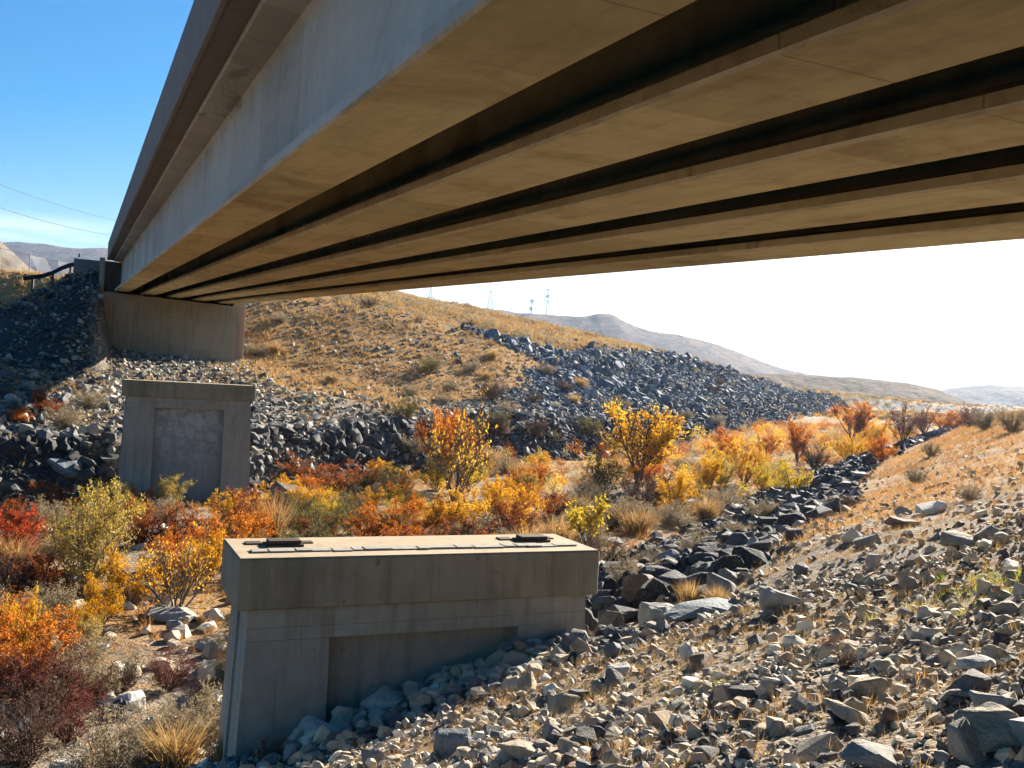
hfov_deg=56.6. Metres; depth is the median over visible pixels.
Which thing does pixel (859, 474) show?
boulder
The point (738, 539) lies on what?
rock
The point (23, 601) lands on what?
shrub
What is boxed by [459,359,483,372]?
sagebrush
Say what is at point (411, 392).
sagebrush
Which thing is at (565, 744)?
rock
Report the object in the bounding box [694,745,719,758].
rock
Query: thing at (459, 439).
shrub
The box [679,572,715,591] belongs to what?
rock
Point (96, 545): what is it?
shrub
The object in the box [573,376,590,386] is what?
grass clump
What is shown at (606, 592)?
rock
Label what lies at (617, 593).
rock
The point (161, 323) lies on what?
bridge abutment
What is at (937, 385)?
blue hill
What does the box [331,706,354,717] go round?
rock
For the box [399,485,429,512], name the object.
shrub
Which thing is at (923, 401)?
dark scrub
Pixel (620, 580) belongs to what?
rock
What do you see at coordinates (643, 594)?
rock
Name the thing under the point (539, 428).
shrub
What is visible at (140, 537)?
shrub
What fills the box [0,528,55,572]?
grass clump
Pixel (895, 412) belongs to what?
golden scrub
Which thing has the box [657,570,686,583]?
rock
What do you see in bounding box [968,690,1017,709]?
boulder
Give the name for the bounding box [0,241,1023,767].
ground
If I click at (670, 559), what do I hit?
rock
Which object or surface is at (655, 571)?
rock
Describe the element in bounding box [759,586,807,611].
boulder
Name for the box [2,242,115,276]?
hill
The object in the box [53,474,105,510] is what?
shrub
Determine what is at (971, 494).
sagebrush
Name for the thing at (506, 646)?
rock
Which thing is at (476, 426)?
shrub
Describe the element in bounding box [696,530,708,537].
rock
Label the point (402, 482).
shrub
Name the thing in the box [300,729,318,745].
rock
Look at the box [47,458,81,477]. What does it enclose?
boulder
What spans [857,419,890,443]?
shrub
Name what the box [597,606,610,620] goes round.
rock
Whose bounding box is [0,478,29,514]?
shrub
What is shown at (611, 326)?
ridge hill
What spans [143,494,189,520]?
sagebrush
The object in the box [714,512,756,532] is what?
sagebrush
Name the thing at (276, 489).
shrub
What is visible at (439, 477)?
shrub
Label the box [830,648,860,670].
shrub
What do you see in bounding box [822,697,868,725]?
boulder
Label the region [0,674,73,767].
shrub
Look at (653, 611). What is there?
boulder
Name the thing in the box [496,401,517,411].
sagebrush
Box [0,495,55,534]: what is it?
shrub
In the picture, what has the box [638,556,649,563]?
rock
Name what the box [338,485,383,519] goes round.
shrub
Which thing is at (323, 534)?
shrub
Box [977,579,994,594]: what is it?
rock
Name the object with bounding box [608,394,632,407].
sagebrush
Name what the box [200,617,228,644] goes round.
sagebrush
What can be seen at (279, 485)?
boulder
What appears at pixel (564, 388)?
shrub
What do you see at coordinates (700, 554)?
rock
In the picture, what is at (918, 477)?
sagebrush
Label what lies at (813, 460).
shrub
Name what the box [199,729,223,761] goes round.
grass clump
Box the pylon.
[485,283,495,308]
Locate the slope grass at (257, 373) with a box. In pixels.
[0,272,509,491]
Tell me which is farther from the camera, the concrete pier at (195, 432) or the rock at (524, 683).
the concrete pier at (195, 432)
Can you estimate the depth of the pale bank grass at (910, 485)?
31.82 m
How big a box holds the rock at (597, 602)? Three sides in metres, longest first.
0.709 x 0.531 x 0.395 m
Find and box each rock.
[16,717,39,740]
[67,576,81,590]
[70,597,85,606]
[116,690,145,713]
[138,717,162,730]
[259,739,276,749]
[283,740,302,750]
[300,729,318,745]
[329,712,345,728]
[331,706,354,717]
[334,734,358,751]
[345,715,353,723]
[409,693,431,711]
[413,764,426,767]
[483,724,502,735]
[485,650,505,665]
[494,751,510,762]
[496,638,518,652]
[500,650,527,665]
[513,639,529,653]
[517,671,536,691]
[521,663,528,670]
[526,650,541,657]
[534,645,549,650]
[542,718,561,738]
[545,746,557,754]
[557,630,568,637]
[557,737,582,753]
[561,633,573,651]
[568,628,588,640]
[569,637,592,655]
[575,727,596,746]
[575,758,590,767]
[585,595,592,603]
[585,608,592,615]
[591,680,603,693]
[592,589,613,601]
[592,596,615,609]
[595,610,624,628]
[597,581,603,589]
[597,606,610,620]
[597,763,635,767]
[598,571,611,582]
[599,565,618,570]
[602,578,618,590]
[603,573,618,581]
[603,598,631,607]
[605,667,623,690]
[610,605,637,622]
[613,589,621,597]
[617,569,637,586]
[627,706,649,717]
[633,578,670,608]
[637,565,667,577]
[637,638,647,646]
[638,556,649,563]
[645,578,670,597]
[646,711,669,728]
[654,549,679,561]
[654,558,677,564]
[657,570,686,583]
[659,562,675,569]
[661,543,683,551]
[662,559,676,563]
[676,557,691,570]
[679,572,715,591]
[688,546,714,556]
[688,552,717,564]
[689,652,713,669]
[693,542,721,548]
[694,556,714,562]
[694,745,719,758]
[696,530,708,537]
[698,538,715,542]
[706,572,736,594]
[712,555,745,573]
[713,684,731,701]
[717,568,737,581]
[718,548,732,557]
[722,528,732,533]
[722,532,748,547]
[732,546,767,568]
[736,747,753,759]
[744,538,773,550]
[769,719,787,735]
[771,525,791,532]
[777,513,804,525]
[785,528,804,541]
[790,693,810,710]
[795,732,843,761]
[805,684,828,694]
[809,761,823,767]
[813,505,833,518]
[814,752,838,761]
[823,498,841,513]
[846,676,888,696]
[917,605,940,618]
[944,684,955,691]
[944,713,953,729]
[944,762,969,767]
[947,717,987,765]
[952,668,991,691]
[973,525,999,538]
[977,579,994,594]
[982,645,1010,655]
[989,600,1018,614]
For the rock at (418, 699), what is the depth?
12.22 m
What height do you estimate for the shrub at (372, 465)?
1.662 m
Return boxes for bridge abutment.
[73,257,245,361]
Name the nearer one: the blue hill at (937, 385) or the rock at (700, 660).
the rock at (700, 660)
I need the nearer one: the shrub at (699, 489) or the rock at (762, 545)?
the rock at (762, 545)
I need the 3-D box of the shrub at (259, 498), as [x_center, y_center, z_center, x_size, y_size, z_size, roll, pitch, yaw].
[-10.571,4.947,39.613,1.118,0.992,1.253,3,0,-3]
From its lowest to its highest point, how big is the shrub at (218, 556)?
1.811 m
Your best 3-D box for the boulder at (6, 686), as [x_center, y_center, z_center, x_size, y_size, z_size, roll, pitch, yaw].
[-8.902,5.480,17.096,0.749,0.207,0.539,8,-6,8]
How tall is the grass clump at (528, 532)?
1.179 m
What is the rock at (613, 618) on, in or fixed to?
on the ground at (140, 643)
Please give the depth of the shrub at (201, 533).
28.49 m
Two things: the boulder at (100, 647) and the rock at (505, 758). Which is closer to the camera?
the rock at (505, 758)
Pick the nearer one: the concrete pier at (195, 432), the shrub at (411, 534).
the shrub at (411, 534)
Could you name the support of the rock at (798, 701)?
on the ground at (140, 643)
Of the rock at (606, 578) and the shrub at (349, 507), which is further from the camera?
the shrub at (349, 507)
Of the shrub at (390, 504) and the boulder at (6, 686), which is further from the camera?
the shrub at (390, 504)
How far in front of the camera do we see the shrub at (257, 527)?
31.23 m
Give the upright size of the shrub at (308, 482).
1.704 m
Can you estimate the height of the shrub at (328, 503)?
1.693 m
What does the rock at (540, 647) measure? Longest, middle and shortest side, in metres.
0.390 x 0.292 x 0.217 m
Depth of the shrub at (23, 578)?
23.04 m
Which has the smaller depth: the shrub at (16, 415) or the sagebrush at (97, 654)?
the sagebrush at (97, 654)
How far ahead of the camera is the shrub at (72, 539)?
26.72 m
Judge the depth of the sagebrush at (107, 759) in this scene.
13.65 m
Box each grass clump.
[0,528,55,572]
[39,516,89,545]
[135,709,220,767]
[198,644,226,680]
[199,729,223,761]
[204,511,235,534]
[245,488,308,537]
[262,341,288,353]
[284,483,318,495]
[322,372,340,384]
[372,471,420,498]
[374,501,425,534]
[474,442,495,459]
[478,369,496,379]
[481,348,502,359]
[481,446,516,467]
[502,456,539,476]
[505,524,553,533]
[531,512,584,540]
[563,474,609,498]
[563,492,599,507]
[565,394,581,403]
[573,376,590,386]
[607,503,665,536]
[620,455,648,474]
[670,579,707,602]
[686,493,735,519]
[697,581,739,598]
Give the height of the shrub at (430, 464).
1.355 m
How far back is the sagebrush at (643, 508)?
41.14 m
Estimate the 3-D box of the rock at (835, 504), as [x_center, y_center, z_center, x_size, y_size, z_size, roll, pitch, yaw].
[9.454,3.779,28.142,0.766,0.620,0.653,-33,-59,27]
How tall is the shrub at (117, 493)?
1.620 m
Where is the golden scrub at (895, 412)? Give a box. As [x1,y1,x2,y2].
[783,385,1001,421]
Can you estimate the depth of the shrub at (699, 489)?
50.99 m
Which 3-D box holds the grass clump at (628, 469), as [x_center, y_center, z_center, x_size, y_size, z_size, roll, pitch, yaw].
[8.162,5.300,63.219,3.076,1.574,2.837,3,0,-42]
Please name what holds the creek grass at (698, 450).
on the ground at (140, 643)
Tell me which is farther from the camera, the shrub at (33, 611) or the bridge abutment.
the bridge abutment
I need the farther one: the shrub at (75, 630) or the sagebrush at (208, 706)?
the shrub at (75, 630)
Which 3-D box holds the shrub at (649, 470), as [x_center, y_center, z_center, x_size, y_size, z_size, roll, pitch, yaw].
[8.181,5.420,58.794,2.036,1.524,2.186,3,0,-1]
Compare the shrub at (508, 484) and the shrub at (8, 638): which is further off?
the shrub at (508, 484)
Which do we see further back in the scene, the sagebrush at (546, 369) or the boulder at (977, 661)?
the sagebrush at (546, 369)
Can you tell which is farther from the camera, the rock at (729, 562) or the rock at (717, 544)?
the rock at (717, 544)
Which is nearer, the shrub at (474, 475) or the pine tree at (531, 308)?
the shrub at (474, 475)
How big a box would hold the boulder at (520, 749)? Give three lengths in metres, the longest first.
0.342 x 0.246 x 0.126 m
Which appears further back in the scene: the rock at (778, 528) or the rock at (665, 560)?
the rock at (778, 528)
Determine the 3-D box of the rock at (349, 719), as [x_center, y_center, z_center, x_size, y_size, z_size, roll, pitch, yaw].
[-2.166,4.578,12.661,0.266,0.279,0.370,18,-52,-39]
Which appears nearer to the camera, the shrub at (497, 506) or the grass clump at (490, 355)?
the shrub at (497, 506)
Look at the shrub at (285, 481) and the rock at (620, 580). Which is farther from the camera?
the shrub at (285, 481)
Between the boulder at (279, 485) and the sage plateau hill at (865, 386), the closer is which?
the boulder at (279, 485)
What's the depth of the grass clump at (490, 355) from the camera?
89.42 m
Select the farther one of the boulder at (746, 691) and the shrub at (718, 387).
the shrub at (718, 387)
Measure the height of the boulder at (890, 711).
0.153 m
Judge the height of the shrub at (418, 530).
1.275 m
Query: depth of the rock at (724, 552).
19.30 m
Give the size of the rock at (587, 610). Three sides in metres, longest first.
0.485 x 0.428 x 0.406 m
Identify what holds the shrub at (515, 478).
on the ground at (140, 643)
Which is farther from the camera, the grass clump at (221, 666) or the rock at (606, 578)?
the rock at (606, 578)
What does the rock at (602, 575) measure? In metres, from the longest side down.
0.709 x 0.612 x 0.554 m
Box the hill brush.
[210,290,913,416]
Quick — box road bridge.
[107,0,1023,303]
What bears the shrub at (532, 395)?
on the ground at (140, 643)
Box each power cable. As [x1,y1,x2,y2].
[0,184,112,219]
[1,208,109,234]
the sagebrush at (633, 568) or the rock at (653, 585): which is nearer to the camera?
the rock at (653, 585)
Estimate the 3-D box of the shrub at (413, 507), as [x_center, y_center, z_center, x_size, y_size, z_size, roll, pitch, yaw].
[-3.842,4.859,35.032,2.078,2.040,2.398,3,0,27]
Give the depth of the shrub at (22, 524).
27.84 m
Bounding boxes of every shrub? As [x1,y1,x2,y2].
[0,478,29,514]
[0,484,14,502]
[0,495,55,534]
[0,501,55,552]
[0,531,26,570]
[0,543,46,599]
[0,576,26,608]
[0,582,56,652]
[0,590,34,641]
[0,603,88,682]
[0,633,74,708]
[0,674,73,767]
[1,544,89,597]
[2,479,84,517]
[5,406,37,422]
[5,603,90,666]
[8,550,48,578]
[21,648,119,715]
[27,689,113,745]
[28,481,72,510]
[30,386,66,413]
[31,472,148,601]
[35,542,60,560]
[44,520,109,565]
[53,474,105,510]
[62,598,117,632]
[65,609,107,658]
[79,571,124,624]
[95,477,140,515]
[95,652,151,690]
[96,547,165,604]
[113,522,221,610]
[117,482,154,505]
[117,493,178,544]
[132,498,157,518]
[137,524,192,584]
[143,644,200,690]
[146,501,206,544]
[147,471,197,503]
[173,527,225,589]
[183,677,215,701]
[187,509,258,567]
[204,488,254,521]
[206,484,283,527]
[210,641,227,692]
[234,489,255,507]
[236,501,277,537]
[238,529,295,537]
[248,733,284,760]
[252,492,270,509]
[253,474,299,494]
[258,487,301,512]
[276,449,337,478]
[276,490,321,518]
[278,478,330,518]
[280,519,350,537]
[282,496,324,534]
[282,513,345,537]
[293,503,354,536]
[295,463,366,492]
[296,468,324,493]
[308,485,338,515]
[313,490,344,522]
[328,487,372,534]
[337,458,385,484]
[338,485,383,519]
[339,495,402,536]
[347,472,378,494]
[355,518,423,536]
[360,298,378,308]
[365,457,396,475]
[365,460,408,486]
[375,498,408,525]
[377,484,412,509]
[379,478,417,504]
[379,519,427,535]
[381,393,422,419]
[386,490,437,533]
[387,465,420,483]
[392,526,450,535]
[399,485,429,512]
[414,356,441,374]
[417,458,456,491]
[418,497,472,535]
[421,387,497,499]
[424,455,437,473]
[424,481,496,531]
[425,515,495,535]
[434,512,499,534]
[448,447,488,491]
[462,316,477,325]
[464,499,506,534]
[466,418,487,436]
[473,462,489,479]
[477,377,510,399]
[480,475,548,527]
[481,500,544,533]
[483,474,517,497]
[484,409,511,425]
[484,412,511,434]
[502,469,539,489]
[502,519,536,533]
[505,482,541,508]
[512,458,549,486]
[513,470,540,491]
[520,415,549,438]
[524,390,542,402]
[527,451,551,467]
[532,491,571,519]
[546,430,560,441]
[546,484,572,504]
[554,376,576,392]
[555,493,595,517]
[557,493,611,543]
[572,415,602,435]
[577,524,635,560]
[580,452,624,495]
[592,435,613,453]
[604,503,629,529]
[609,464,670,506]
[622,420,644,433]
[626,408,640,417]
[629,461,661,481]
[638,463,685,503]
[647,457,666,472]
[654,465,702,510]
[657,477,685,497]
[687,479,707,499]
[689,449,725,490]
[701,427,742,459]
[711,384,721,391]
[712,447,739,491]
[715,375,725,383]
[715,434,775,483]
[742,459,780,493]
[748,428,782,455]
[769,459,814,490]
[770,459,789,475]
[790,437,835,469]
[816,637,833,646]
[821,491,862,508]
[822,432,870,459]
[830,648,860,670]
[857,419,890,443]
[862,430,899,462]
[927,409,963,428]
[947,401,995,426]
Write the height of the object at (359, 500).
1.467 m
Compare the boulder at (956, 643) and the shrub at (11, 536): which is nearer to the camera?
the boulder at (956, 643)
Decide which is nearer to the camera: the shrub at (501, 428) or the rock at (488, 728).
the rock at (488, 728)
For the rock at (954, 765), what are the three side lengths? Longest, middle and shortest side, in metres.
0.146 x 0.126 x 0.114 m
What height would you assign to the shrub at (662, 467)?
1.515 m
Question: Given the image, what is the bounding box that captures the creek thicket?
[63,413,934,532]
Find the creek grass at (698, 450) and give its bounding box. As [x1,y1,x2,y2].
[4,420,921,754]
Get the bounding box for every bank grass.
[673,410,1023,590]
[769,410,1023,573]
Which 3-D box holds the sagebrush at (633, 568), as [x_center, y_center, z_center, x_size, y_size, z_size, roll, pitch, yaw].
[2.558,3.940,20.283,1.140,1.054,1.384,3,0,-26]
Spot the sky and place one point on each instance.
(82, 82)
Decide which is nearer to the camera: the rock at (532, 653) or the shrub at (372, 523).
the rock at (532, 653)
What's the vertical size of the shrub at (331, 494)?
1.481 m
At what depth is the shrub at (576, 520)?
33.31 m
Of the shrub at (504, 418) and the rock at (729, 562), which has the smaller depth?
the rock at (729, 562)
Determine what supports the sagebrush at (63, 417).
on the ground at (140, 643)
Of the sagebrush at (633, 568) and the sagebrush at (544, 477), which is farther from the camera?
the sagebrush at (544, 477)
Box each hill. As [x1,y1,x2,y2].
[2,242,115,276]
[482,308,806,374]
[750,374,973,404]
[796,371,1023,390]
[941,385,1023,406]
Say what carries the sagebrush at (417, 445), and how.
on the ground at (140, 643)
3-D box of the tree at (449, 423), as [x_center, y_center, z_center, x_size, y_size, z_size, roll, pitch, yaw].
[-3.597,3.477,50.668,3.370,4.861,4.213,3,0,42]
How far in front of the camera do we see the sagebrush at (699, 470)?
59.72 m
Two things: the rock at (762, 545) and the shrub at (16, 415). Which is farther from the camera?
the shrub at (16, 415)
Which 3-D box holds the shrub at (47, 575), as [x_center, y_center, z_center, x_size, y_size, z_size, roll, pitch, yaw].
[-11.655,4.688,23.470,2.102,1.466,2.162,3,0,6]
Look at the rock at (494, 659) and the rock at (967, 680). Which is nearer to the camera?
the rock at (967, 680)
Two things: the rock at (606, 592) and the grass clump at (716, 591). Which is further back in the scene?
the rock at (606, 592)
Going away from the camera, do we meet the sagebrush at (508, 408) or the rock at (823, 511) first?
the rock at (823, 511)
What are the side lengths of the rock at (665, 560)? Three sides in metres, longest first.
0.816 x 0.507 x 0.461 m
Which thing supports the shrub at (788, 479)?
on the ground at (140, 643)
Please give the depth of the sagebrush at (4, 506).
33.65 m
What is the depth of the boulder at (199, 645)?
20.30 m
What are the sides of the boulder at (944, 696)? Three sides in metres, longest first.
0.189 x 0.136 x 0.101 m
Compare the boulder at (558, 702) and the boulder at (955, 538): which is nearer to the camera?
the boulder at (558, 702)
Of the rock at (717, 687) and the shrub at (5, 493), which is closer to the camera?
the rock at (717, 687)
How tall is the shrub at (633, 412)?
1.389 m
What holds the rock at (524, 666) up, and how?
on the ground at (140, 643)
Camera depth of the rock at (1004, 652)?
6.08 m
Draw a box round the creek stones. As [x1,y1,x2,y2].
[0,436,834,764]
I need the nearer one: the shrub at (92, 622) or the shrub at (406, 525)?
the shrub at (92, 622)
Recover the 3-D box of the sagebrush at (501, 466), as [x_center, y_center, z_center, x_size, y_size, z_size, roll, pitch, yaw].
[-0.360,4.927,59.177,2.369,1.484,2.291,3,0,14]
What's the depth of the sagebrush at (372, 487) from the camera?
44.28 m
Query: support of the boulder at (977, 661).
on the ground at (140, 643)
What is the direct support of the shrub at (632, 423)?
on the ground at (140, 643)
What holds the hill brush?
on the ground at (140, 643)
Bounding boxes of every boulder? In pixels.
[0,679,21,694]
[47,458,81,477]
[49,757,88,767]
[89,642,110,655]
[102,698,131,718]
[145,607,199,621]
[166,620,182,631]
[186,667,196,679]
[194,638,210,649]
[198,608,224,621]
[268,482,299,502]
[297,715,341,735]
[360,690,406,710]
[433,728,470,756]
[497,739,536,759]
[547,693,579,713]
[600,537,623,544]
[605,662,628,676]
[621,574,654,603]
[638,602,673,626]
[663,597,732,621]
[680,499,696,506]
[727,685,757,698]
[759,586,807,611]
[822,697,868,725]
[829,679,848,693]
[839,740,897,767]
[851,471,868,477]
[865,554,881,569]
[879,704,897,727]
[884,516,919,526]
[899,576,917,589]
[915,501,946,514]
[939,530,977,547]
[940,689,969,702]
[948,641,970,649]
[953,702,1020,751]
[955,654,995,670]
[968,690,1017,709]
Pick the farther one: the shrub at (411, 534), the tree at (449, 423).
the tree at (449, 423)
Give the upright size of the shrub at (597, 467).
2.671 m
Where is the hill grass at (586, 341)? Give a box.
[0,260,766,415]
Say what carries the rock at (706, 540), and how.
on the ground at (140, 643)
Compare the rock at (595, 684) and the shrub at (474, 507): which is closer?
the rock at (595, 684)
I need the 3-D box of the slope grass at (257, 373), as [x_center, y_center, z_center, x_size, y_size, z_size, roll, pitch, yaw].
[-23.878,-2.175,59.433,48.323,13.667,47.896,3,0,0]
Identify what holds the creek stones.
on the ground at (140, 643)
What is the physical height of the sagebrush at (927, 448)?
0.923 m
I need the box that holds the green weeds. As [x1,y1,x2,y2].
[682,564,1020,701]
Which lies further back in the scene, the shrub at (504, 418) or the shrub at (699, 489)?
the shrub at (504, 418)
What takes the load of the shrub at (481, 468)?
on the ground at (140, 643)
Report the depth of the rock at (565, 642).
13.70 m
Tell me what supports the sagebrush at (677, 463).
on the ground at (140, 643)
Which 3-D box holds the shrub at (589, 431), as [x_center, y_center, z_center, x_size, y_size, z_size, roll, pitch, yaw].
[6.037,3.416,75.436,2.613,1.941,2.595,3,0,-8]
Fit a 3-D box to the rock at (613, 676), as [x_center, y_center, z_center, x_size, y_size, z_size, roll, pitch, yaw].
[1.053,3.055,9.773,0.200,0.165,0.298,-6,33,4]
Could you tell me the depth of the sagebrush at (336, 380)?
69.92 m
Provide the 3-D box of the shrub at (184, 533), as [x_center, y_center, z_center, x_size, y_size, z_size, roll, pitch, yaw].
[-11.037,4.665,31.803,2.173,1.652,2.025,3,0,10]
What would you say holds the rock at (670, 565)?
on the ground at (140, 643)
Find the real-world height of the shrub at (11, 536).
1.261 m
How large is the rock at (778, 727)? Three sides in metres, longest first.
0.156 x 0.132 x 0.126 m
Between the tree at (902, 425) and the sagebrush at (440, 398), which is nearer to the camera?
the sagebrush at (440, 398)
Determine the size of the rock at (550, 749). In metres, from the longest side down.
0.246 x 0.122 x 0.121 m
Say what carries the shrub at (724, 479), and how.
on the ground at (140, 643)
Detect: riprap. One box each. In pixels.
[0,269,727,503]
[188,420,964,739]
[311,323,855,454]
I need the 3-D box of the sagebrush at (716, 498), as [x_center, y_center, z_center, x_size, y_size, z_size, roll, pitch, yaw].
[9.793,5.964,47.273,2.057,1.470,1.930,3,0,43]
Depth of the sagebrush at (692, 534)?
25.39 m
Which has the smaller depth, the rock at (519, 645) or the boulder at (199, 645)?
the rock at (519, 645)
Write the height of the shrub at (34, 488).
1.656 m
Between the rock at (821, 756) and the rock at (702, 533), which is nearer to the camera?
the rock at (821, 756)
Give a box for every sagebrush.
[0,493,9,520]
[0,576,44,620]
[18,494,71,527]
[18,577,90,626]
[25,702,179,767]
[29,621,147,698]
[42,398,83,427]
[72,386,108,408]
[114,688,212,766]
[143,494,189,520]
[149,675,221,745]
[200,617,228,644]
[243,341,266,356]
[272,310,289,323]
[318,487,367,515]
[319,372,340,384]
[329,295,351,302]
[352,478,387,502]
[380,301,399,310]
[396,382,423,395]
[398,432,429,455]
[427,354,447,367]
[432,389,456,403]
[442,379,461,388]
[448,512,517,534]
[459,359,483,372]
[462,457,496,474]
[474,322,488,330]
[487,451,524,473]
[490,420,514,434]
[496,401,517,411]
[514,463,554,487]
[537,361,558,374]
[549,512,580,528]
[552,494,585,510]
[566,493,630,529]
[571,512,606,537]
[572,477,616,504]
[573,524,613,546]
[603,543,661,586]
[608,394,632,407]
[609,491,658,514]
[617,496,667,530]
[635,541,681,562]
[651,498,690,524]
[663,508,702,529]
[667,454,700,472]
[674,522,723,548]
[679,408,695,417]
[684,490,728,511]
[688,465,713,484]
[700,480,746,506]
[705,413,730,426]
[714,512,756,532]
[741,495,783,515]
[756,461,794,481]
[901,460,929,482]
[919,438,942,455]
[953,479,984,499]
[964,406,999,430]
[991,398,1023,431]
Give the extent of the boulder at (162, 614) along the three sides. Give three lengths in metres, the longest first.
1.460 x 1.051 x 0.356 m
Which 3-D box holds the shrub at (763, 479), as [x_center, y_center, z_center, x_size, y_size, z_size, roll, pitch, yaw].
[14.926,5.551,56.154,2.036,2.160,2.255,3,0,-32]
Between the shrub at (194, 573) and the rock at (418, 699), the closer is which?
the rock at (418, 699)
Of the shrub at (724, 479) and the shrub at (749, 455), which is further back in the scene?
the shrub at (749, 455)
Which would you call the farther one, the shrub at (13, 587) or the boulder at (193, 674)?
the shrub at (13, 587)
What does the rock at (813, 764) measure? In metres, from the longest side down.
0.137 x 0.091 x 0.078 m
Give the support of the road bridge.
on the bridge abutment
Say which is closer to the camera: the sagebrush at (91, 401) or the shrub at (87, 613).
the shrub at (87, 613)
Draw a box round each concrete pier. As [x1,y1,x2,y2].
[116,379,255,502]
[218,534,599,759]
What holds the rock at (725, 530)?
on the ground at (140, 643)
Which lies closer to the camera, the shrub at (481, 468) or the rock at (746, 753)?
the rock at (746, 753)
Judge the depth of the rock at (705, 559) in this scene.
19.64 m
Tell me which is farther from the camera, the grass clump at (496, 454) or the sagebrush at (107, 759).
the grass clump at (496, 454)
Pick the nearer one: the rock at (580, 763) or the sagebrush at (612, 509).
the rock at (580, 763)
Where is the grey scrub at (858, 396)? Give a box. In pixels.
[740,373,1016,422]
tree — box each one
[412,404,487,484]
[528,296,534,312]
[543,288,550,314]
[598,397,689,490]
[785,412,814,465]
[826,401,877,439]
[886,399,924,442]
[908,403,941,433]
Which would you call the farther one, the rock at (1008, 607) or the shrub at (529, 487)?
the shrub at (529, 487)
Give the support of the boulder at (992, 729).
on the ground at (140, 643)
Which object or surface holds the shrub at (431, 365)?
on the ground at (140, 643)
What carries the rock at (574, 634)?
on the ground at (140, 643)
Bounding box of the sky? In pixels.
[0,0,1023,384]
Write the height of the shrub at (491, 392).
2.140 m
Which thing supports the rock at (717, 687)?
on the ground at (140, 643)
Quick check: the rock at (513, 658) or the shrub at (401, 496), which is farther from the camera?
the shrub at (401, 496)
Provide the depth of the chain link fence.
84.87 m
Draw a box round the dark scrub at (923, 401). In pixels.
[760,377,1019,423]
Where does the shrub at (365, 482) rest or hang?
on the ground at (140, 643)
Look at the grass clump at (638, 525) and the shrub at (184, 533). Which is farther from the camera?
the grass clump at (638, 525)
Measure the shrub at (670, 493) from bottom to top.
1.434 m
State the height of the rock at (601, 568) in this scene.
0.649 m
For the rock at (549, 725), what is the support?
on the ground at (140, 643)
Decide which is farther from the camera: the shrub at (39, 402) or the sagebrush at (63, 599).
the shrub at (39, 402)
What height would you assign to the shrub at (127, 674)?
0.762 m
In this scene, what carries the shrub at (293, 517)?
on the ground at (140, 643)
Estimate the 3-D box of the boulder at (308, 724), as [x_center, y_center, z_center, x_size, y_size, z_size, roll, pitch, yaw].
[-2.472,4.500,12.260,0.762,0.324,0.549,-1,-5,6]
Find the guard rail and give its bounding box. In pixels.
[23,262,73,291]
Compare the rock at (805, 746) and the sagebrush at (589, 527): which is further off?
the sagebrush at (589, 527)
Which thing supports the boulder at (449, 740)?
on the ground at (140, 643)
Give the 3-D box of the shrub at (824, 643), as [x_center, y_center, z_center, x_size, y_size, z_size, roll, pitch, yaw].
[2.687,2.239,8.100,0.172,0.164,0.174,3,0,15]
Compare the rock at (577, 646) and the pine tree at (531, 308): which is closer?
the rock at (577, 646)
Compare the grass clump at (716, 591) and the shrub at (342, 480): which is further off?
the shrub at (342, 480)
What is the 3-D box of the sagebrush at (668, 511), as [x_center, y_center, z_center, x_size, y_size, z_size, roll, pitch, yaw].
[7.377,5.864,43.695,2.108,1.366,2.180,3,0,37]
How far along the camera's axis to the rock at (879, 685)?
6.06 m
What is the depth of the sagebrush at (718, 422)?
115.12 m
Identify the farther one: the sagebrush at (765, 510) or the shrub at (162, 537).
the sagebrush at (765, 510)
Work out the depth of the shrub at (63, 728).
14.83 m
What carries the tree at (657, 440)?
on the ground at (140, 643)
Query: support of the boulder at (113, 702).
on the ground at (140, 643)
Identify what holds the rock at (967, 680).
on the ground at (140, 643)
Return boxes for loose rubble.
[100,425,1023,767]
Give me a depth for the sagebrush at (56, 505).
32.68 m
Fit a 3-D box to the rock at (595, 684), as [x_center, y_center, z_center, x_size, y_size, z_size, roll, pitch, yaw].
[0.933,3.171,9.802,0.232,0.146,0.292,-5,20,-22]
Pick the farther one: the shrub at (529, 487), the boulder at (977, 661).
the shrub at (529, 487)
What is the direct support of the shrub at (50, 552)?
on the ground at (140, 643)
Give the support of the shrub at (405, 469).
on the ground at (140, 643)
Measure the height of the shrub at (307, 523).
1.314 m
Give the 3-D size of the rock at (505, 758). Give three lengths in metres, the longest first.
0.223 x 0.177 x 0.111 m
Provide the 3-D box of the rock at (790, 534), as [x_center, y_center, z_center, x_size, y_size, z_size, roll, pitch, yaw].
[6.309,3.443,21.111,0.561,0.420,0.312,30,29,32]
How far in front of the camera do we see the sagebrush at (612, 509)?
40.25 m
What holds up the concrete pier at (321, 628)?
on the ground at (140, 643)
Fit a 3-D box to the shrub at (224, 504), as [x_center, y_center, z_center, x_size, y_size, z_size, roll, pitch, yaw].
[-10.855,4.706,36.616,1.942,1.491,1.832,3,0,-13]
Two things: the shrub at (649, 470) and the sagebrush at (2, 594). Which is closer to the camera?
the sagebrush at (2, 594)
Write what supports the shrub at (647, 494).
on the ground at (140, 643)
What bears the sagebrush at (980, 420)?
on the ground at (140, 643)
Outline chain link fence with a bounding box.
[0,247,72,276]
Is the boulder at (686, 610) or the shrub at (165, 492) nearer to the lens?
the boulder at (686, 610)
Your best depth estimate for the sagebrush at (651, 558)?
24.92 m
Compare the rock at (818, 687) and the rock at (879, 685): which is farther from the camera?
the rock at (818, 687)
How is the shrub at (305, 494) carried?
on the ground at (140, 643)
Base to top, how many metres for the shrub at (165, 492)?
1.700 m

